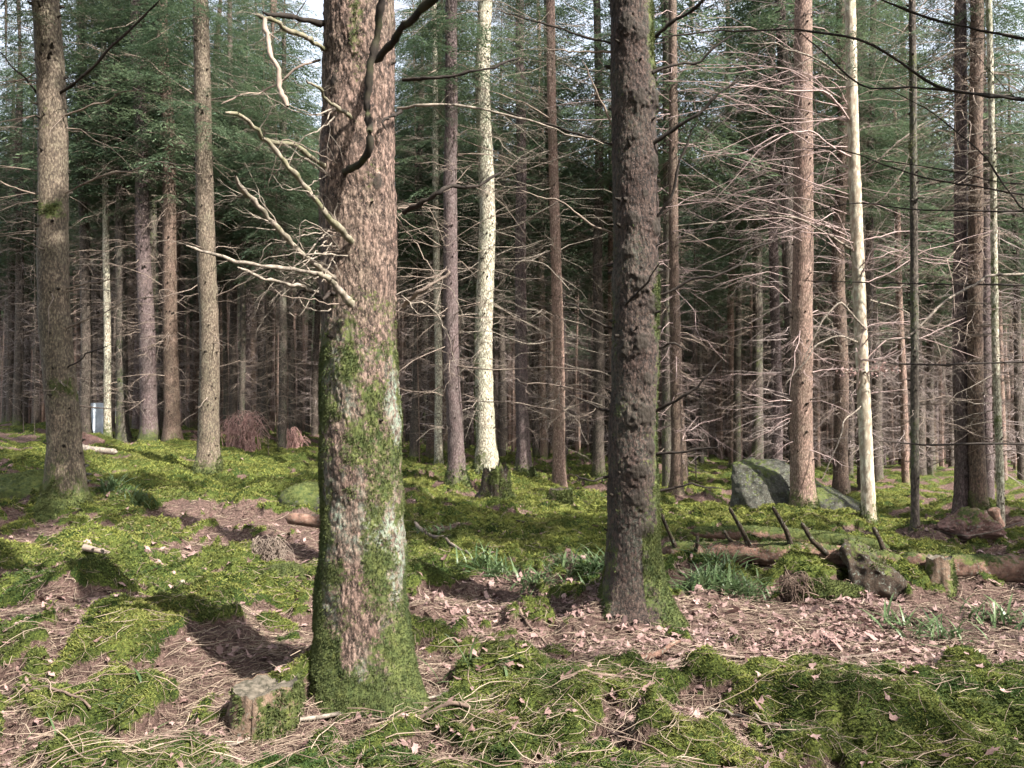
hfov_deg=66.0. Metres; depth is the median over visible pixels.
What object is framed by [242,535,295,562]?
brush pile
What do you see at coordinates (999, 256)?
spruce tree
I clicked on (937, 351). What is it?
spruce tree
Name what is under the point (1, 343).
spruce tree
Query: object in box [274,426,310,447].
brush pile
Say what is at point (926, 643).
fallen stick
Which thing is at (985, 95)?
spruce tree
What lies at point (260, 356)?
spruce tree
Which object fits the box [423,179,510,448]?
spruce tree
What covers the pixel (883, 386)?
spruce tree
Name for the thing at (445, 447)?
spruce tree
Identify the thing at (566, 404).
spruce tree
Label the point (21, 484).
boulder
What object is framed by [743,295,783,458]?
spruce tree
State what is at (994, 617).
sedge tuft
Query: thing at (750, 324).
spruce tree
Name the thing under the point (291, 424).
spruce tree
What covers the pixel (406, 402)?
spruce tree
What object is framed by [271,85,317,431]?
spruce tree
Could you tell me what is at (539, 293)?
spruce tree
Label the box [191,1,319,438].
spruce tree
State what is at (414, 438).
spruce tree
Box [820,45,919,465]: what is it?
spruce tree
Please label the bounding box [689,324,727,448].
spruce tree
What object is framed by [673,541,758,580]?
sedge tuft
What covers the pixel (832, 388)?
spruce tree
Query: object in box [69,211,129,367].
spruce tree
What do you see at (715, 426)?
spruce tree
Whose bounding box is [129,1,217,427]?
spruce tree
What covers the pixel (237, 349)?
spruce tree
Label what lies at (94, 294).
spruce tree
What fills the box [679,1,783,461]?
spruce tree
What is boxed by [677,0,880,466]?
spruce tree
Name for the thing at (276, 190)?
spruce tree
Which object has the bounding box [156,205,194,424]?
spruce tree
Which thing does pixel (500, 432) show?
spruce tree
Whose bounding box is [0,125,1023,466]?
distant forest
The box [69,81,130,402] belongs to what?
spruce tree
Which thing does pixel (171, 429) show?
spruce tree
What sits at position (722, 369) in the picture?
spruce tree
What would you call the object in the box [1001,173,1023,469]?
spruce tree
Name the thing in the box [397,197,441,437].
spruce tree
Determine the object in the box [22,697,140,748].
stick
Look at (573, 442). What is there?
spruce tree
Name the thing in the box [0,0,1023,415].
sky
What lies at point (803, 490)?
spruce tree
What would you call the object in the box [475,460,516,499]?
tree stump
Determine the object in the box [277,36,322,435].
spruce tree
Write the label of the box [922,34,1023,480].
spruce tree
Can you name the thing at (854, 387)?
spruce tree
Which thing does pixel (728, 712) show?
fallen stick
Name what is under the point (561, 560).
sedge tuft
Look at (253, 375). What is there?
spruce tree
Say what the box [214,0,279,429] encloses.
spruce tree
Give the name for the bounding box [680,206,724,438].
spruce tree
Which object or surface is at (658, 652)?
fallen stick
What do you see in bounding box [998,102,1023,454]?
spruce tree
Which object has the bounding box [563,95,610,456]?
spruce tree
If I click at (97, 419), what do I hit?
metal post
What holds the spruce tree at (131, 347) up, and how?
on the ground
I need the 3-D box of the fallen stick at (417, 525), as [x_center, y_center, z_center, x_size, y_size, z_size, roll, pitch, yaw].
[-0.963,1.822,9.449,0.291,0.196,1.853,1,-2,-27]
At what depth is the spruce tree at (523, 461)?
20.87 m
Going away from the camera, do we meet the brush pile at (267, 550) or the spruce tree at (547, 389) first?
the brush pile at (267, 550)
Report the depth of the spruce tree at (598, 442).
21.55 m
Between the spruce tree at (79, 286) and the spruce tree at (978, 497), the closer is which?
the spruce tree at (978, 497)
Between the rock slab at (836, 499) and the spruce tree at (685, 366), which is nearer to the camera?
the rock slab at (836, 499)
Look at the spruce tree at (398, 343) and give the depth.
31.72 m
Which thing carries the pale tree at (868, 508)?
on the ground
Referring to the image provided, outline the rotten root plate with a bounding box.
[839,536,907,600]
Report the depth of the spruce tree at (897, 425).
44.51 m
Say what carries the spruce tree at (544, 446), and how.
on the ground
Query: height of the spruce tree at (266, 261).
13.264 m
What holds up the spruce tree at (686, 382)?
on the ground
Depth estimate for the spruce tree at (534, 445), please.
33.25 m
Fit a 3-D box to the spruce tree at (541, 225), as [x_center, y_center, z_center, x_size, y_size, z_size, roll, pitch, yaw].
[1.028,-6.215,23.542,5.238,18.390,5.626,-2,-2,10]
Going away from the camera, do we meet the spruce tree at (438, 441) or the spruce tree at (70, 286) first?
the spruce tree at (438, 441)
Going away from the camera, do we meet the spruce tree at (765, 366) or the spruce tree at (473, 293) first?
the spruce tree at (473, 293)
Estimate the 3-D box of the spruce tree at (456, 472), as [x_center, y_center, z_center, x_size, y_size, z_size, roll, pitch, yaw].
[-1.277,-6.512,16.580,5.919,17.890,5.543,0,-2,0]
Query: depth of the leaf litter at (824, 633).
5.48 m
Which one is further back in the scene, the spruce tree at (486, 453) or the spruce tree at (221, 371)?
the spruce tree at (221, 371)
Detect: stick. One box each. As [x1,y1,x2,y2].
[1,683,106,708]
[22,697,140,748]
[30,569,52,579]
[82,544,109,554]
[226,737,250,746]
[300,689,448,721]
[409,521,470,554]
[418,696,480,720]
[516,520,549,527]
[519,608,545,643]
[559,665,654,679]
[641,639,682,659]
[667,658,683,665]
[676,712,763,730]
[690,649,758,658]
[709,707,782,732]
[839,648,900,660]
[885,634,958,653]
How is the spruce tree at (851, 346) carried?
on the ground
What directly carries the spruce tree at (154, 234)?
on the ground
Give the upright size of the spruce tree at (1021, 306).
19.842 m
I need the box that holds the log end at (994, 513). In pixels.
[987,507,1004,526]
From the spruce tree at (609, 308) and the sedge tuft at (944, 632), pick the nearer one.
the sedge tuft at (944, 632)
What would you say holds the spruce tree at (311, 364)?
on the ground
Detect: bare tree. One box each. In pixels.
[0,0,40,431]
[0,2,35,418]
[1,1,71,433]
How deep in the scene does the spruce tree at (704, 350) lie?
41.34 m
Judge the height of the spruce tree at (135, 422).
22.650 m
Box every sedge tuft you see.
[92,470,144,495]
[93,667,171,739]
[112,483,172,511]
[410,523,451,537]
[416,633,524,686]
[446,541,520,582]
[497,557,577,600]
[511,544,590,570]
[554,542,604,583]
[667,558,754,598]
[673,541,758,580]
[679,562,789,603]
[838,593,945,633]
[881,611,989,646]
[949,593,1023,630]
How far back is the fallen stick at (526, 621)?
5.97 m
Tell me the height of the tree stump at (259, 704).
0.416 m
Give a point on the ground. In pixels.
(40, 636)
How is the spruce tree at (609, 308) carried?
on the ground
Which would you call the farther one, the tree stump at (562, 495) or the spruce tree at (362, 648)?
the tree stump at (562, 495)
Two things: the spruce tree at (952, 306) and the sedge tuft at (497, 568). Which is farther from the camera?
the spruce tree at (952, 306)
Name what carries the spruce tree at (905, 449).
on the ground
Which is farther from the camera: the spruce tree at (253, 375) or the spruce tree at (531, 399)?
the spruce tree at (531, 399)
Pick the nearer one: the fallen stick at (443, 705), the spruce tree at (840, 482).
the fallen stick at (443, 705)
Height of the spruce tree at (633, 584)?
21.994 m
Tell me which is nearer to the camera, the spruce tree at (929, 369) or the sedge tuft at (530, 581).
the sedge tuft at (530, 581)
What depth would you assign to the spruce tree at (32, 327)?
47.31 m
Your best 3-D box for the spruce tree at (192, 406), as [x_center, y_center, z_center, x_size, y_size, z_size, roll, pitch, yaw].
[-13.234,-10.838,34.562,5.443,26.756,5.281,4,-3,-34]
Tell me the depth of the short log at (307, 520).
8.55 m
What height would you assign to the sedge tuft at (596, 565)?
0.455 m
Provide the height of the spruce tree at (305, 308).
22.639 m
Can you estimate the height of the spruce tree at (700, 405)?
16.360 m
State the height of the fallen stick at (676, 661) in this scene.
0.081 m
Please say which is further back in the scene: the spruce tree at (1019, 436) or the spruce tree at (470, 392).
the spruce tree at (470, 392)
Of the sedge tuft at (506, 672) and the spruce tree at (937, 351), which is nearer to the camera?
the sedge tuft at (506, 672)
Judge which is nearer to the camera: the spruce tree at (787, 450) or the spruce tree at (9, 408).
the spruce tree at (9, 408)
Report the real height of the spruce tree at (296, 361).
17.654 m
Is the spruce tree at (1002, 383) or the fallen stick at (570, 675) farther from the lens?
the spruce tree at (1002, 383)
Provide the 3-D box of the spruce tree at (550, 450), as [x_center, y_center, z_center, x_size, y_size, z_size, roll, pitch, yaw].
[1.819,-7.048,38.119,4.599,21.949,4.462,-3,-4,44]
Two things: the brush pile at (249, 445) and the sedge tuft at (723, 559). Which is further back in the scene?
the brush pile at (249, 445)
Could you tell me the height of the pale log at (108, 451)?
0.264 m
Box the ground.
[0,416,1023,767]
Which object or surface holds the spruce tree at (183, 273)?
on the ground
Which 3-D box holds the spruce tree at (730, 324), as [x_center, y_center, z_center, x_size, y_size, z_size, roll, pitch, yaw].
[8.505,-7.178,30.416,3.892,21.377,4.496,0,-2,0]
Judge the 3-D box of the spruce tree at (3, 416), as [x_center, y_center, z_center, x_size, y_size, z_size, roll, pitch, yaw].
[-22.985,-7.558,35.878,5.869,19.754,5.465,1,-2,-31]
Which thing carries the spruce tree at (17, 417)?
on the ground
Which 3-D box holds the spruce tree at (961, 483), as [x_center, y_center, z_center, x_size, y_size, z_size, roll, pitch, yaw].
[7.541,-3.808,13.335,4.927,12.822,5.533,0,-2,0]
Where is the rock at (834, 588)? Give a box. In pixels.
[785,577,866,601]
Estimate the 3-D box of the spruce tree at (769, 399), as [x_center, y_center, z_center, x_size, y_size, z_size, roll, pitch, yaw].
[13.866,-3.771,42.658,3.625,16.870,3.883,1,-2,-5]
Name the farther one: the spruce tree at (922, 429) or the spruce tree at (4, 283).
the spruce tree at (4, 283)
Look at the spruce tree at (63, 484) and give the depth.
10.62 m
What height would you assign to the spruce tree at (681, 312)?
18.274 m
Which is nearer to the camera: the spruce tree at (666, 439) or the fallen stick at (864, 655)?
the fallen stick at (864, 655)
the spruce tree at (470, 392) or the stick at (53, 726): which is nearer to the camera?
the stick at (53, 726)
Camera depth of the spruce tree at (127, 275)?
43.03 m
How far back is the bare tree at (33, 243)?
22.73 m
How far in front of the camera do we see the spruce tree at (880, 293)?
36.35 m
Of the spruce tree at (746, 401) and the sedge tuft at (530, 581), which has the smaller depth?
the sedge tuft at (530, 581)
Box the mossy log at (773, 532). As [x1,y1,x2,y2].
[690,524,889,550]
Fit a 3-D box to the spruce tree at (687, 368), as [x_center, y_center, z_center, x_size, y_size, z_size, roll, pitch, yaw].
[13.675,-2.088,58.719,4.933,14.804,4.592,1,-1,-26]
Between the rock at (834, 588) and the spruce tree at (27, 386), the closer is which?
the rock at (834, 588)
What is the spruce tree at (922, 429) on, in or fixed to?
on the ground
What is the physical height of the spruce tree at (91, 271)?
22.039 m
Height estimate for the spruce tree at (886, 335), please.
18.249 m
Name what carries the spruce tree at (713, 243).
on the ground
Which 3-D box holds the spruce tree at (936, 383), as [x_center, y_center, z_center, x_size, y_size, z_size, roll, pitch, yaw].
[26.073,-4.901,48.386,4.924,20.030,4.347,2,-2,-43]
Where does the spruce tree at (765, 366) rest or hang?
on the ground
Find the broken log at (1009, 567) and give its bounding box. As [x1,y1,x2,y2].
[902,552,1023,582]
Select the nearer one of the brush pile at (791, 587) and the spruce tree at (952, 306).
the brush pile at (791, 587)
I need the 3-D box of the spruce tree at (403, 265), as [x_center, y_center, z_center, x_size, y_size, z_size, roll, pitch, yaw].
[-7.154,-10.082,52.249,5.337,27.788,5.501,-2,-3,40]
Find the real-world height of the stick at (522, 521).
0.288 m
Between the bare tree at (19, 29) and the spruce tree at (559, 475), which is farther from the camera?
the bare tree at (19, 29)
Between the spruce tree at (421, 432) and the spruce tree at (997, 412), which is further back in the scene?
the spruce tree at (421, 432)
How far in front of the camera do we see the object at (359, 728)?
3.87 m
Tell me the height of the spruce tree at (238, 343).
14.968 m
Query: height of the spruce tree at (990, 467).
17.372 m
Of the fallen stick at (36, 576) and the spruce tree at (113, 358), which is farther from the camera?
the spruce tree at (113, 358)
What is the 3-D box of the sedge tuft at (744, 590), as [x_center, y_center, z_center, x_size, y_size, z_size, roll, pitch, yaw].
[1.905,1.708,6.782,1.007,0.344,0.764,-1,-2,32]
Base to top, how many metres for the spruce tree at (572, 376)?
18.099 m
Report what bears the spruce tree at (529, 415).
on the ground
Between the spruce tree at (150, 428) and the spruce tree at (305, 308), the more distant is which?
the spruce tree at (305, 308)
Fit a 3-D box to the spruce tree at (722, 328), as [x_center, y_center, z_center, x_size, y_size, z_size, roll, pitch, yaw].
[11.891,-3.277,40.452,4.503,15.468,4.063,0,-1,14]
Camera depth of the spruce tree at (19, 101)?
26.04 m
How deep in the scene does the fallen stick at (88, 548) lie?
8.01 m
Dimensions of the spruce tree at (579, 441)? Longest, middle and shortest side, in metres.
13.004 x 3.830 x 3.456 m
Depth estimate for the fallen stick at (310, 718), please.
4.00 m
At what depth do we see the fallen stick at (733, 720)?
3.54 m
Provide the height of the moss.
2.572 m
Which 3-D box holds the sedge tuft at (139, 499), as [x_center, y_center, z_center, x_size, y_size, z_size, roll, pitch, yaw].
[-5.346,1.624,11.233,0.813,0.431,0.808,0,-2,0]
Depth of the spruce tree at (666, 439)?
18.10 m
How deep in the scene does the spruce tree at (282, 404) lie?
23.55 m
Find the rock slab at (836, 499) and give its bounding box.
[815,480,860,512]
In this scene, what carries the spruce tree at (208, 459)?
on the ground
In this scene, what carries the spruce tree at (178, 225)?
on the ground
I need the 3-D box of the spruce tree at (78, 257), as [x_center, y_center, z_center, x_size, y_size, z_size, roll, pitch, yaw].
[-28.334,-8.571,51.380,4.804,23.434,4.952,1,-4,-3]
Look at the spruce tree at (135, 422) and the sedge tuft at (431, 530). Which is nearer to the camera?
the sedge tuft at (431, 530)
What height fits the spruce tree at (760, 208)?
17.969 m
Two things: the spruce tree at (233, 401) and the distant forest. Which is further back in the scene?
the distant forest
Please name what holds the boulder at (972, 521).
on the ground
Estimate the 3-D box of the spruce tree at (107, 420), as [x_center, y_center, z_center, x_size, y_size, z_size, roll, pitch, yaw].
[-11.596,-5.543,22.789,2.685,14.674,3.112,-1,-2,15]
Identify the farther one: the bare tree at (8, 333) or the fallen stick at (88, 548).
the bare tree at (8, 333)
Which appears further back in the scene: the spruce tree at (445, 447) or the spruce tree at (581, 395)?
the spruce tree at (581, 395)
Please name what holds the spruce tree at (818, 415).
on the ground
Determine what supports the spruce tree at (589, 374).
on the ground
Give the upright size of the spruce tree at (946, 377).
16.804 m
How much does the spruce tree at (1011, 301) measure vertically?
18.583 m
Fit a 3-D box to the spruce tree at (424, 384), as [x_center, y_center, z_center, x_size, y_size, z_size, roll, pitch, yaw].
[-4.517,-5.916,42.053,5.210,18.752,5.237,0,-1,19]
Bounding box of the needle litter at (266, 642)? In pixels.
[0,460,1023,767]
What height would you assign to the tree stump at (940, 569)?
0.450 m
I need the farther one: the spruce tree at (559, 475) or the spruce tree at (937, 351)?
the spruce tree at (937, 351)
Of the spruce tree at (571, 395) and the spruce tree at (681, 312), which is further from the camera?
the spruce tree at (571, 395)
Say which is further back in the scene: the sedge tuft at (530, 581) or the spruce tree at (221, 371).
the spruce tree at (221, 371)
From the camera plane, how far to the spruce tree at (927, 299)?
37.17 m
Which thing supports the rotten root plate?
on the ground
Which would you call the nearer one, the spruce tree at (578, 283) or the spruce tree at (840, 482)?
the spruce tree at (840, 482)
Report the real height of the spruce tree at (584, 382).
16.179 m
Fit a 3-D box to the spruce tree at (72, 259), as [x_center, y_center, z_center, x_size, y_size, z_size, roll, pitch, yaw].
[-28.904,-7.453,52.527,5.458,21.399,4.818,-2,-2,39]
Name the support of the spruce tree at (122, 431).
on the ground
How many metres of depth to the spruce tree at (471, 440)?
45.08 m
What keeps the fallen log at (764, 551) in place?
on the ground
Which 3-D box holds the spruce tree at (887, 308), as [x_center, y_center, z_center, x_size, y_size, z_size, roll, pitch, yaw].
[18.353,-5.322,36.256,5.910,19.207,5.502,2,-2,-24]
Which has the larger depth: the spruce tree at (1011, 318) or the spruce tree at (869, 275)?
the spruce tree at (1011, 318)
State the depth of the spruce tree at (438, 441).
22.32 m
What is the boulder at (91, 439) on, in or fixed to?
on the ground
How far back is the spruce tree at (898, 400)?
39.46 m
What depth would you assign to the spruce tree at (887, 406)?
52.53 m
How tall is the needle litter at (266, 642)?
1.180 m
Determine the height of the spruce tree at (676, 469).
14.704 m
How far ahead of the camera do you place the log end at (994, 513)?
11.50 m
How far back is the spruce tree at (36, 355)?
44.09 m
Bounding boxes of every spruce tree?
[0,0,77,422]
[0,0,93,425]
[0,0,158,412]
[0,0,161,433]
[0,0,196,524]
[0,14,78,423]
[0,35,79,421]
[0,88,36,401]
[0,141,35,410]
[2,108,75,423]
[23,2,148,402]
[30,0,194,442]
[30,279,39,397]
[61,0,257,441]
[63,0,197,441]
[66,0,155,437]
[69,46,161,431]
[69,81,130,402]
[69,82,93,368]
[69,168,129,400]
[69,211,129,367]
[70,205,75,319]
[70,207,92,326]
[71,0,234,411]
[71,22,186,427]
[90,0,186,428]
[93,0,302,475]
[110,236,157,411]
[127,0,236,420]
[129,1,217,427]
[152,0,602,724]
[155,163,239,415]
[155,270,185,391]
[156,173,196,416]
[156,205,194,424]
[157,232,193,379]
[176,0,287,433]
[178,0,305,436]
[180,0,261,429]
[180,99,262,430]
[181,0,242,429]
[190,0,322,452]
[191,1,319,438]
[195,0,311,430]
[213,2,321,436]
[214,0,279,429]
[214,0,322,447]
[215,0,276,426]
[216,0,316,454]
[216,223,274,418]
[237,284,239,407]
[238,296,255,392]
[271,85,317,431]
[276,112,318,404]
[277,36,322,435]
[277,154,321,432]
[296,300,314,404]
[296,300,320,426]
[298,0,600,487]
[394,0,463,462]
[394,0,478,456]
[394,0,508,451]
[394,10,432,446]
[395,0,478,464]
[395,0,608,473]
[395,1,496,459]
[396,29,415,416]
[396,48,476,444]
[396,51,428,441]
[397,161,459,442]
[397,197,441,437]
[414,36,508,435]
[423,57,551,452]
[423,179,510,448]
[431,0,592,477]
[457,0,544,456]
[457,156,497,445]
[459,0,667,487]
[461,270,497,385]
[463,107,537,450]
[465,0,612,470]
[469,202,530,445]
[469,273,471,426]
[472,75,591,457]
[493,0,774,631]
[494,305,530,414]
[496,0,592,459]
[498,3,591,463]
[505,30,592,453]
[505,96,588,453]
[514,0,662,480]
[527,267,531,447]
[528,343,531,442]
[534,0,661,459]
[541,0,791,495]
[547,57,592,455]
[560,0,779,486]
[561,31,682,459]
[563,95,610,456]
[564,193,588,447]
[565,139,591,450]
[565,274,591,452]
[568,189,583,446]
[568,325,588,448]
[569,250,605,450]
[570,136,605,451]
[570,243,588,447]
[571,223,603,447]
[602,0,742,482]
[657,0,757,477]
[658,0,1023,536]
[658,18,748,456]
[659,142,743,462]
[659,205,690,388]
[662,202,701,449]
[667,0,946,509]
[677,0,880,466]
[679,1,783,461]
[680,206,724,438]
[682,290,715,451]
[683,258,690,448]
[683,295,695,448]
[684,185,742,456]
[686,0,781,469]
[688,1,815,460]
[688,313,727,453]
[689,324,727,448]
[690,262,724,456]
[693,0,836,463]
[698,0,865,461]
[701,179,783,456]
[702,192,783,460]
[709,161,749,458]
[710,227,747,457]
[720,200,785,458]
[739,0,948,494]
[743,241,784,458]
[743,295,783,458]
[747,35,847,462]
[747,235,783,458]
[764,184,848,467]
[779,38,890,453]
[802,0,1019,532]
[813,0,952,489]
[813,0,953,481]
[813,0,953,485]
[813,164,834,460]
[813,193,909,474]
[817,0,953,485]
[819,0,1023,513]
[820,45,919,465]
[822,38,926,469]
[826,0,1023,509]
[830,211,908,444]
[846,117,908,457]
[867,0,968,475]
[876,76,953,455]
[878,86,953,475]
[882,53,952,469]
[882,315,935,462]
[882,344,887,454]
[883,114,936,464]
[883,252,951,454]
[894,0,1023,498]
[894,0,1023,525]
[907,50,952,466]
[909,175,949,463]
[919,2,1023,478]
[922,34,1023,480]
[924,157,945,454]
[924,285,952,438]
[934,104,1009,441]
[934,188,954,466]
[950,56,1023,453]
[986,0,1023,480]
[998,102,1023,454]
[998,207,1023,458]
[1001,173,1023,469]
[1002,119,1023,407]
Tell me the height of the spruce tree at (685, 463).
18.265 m
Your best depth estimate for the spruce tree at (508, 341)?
53.18 m
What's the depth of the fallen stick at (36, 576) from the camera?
6.37 m
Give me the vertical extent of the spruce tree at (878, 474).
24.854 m
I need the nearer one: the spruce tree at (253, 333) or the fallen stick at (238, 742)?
the fallen stick at (238, 742)
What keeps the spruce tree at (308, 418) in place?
on the ground
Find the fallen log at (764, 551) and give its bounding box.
[660,506,900,568]
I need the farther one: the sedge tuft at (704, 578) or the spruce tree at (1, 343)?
the spruce tree at (1, 343)
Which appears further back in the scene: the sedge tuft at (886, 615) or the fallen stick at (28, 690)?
the sedge tuft at (886, 615)
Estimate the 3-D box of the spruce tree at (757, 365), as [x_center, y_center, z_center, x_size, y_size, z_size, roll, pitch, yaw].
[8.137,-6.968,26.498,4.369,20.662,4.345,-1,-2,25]
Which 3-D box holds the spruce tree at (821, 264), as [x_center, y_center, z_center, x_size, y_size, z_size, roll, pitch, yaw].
[13.062,-5.689,32.429,4.919,19.400,4.945,2,-3,-35]
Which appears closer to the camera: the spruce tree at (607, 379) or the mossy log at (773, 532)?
the mossy log at (773, 532)
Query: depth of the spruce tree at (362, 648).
4.20 m
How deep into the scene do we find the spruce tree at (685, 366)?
57.71 m
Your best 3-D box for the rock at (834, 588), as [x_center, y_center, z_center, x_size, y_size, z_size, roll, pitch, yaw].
[2.657,1.769,6.676,0.697,0.278,0.373,0,-2,0]
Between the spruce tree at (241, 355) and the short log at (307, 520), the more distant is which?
the spruce tree at (241, 355)
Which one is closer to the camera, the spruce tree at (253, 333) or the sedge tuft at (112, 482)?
the sedge tuft at (112, 482)
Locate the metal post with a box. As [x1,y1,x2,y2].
[91,403,102,433]
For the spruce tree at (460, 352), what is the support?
on the ground
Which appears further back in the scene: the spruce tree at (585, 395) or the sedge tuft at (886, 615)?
the spruce tree at (585, 395)
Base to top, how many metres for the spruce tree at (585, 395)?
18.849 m
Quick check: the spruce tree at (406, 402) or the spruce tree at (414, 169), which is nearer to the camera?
the spruce tree at (414, 169)
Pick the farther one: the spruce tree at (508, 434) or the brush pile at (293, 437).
the spruce tree at (508, 434)
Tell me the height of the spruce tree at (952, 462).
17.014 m
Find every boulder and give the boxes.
[0,469,43,500]
[82,431,104,444]
[278,481,319,510]
[730,457,815,508]
[934,506,1006,542]
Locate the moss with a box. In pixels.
[0,421,1023,767]
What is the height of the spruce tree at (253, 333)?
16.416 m
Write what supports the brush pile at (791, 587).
on the ground
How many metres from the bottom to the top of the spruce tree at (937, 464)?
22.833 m
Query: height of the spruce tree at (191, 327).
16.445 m
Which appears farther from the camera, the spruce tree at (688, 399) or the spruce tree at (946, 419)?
the spruce tree at (688, 399)
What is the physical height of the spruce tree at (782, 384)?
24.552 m
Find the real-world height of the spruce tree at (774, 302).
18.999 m
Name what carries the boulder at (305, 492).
on the ground
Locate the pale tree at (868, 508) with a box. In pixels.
[659,0,1005,525]
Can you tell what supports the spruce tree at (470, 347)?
on the ground
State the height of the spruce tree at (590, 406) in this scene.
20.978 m
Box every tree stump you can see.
[224,670,306,745]
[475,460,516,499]
[546,486,573,504]
[925,553,959,598]
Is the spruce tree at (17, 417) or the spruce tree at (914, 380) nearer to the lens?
the spruce tree at (914, 380)
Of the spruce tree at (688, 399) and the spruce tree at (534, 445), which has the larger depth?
the spruce tree at (688, 399)
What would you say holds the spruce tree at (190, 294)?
on the ground
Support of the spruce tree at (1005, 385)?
on the ground
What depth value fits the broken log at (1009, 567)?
6.96 m
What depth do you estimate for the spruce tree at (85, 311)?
22.96 m
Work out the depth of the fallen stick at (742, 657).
5.04 m
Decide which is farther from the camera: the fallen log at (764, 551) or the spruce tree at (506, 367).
the spruce tree at (506, 367)
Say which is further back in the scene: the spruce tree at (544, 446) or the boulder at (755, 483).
the spruce tree at (544, 446)
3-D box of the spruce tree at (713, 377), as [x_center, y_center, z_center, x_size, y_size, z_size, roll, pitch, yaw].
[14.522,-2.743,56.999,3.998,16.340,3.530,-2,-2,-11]
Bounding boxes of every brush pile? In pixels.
[220,410,272,451]
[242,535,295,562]
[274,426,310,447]
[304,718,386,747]
[773,571,824,603]
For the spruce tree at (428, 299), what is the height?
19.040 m
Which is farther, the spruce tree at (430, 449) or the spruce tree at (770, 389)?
the spruce tree at (770, 389)
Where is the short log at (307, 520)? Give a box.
[285,513,320,527]
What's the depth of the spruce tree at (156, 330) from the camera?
51.59 m
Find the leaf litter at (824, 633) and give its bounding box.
[0,443,1023,767]
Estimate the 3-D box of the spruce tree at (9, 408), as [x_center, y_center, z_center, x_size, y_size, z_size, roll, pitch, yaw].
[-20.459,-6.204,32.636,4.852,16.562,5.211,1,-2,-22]
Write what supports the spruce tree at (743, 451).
on the ground
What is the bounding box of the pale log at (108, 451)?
[82,444,117,454]
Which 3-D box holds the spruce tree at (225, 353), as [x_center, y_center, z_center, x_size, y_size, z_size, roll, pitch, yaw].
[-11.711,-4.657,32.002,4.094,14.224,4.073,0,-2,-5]
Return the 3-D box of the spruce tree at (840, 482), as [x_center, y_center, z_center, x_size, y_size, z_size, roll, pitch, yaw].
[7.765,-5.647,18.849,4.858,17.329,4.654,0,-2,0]

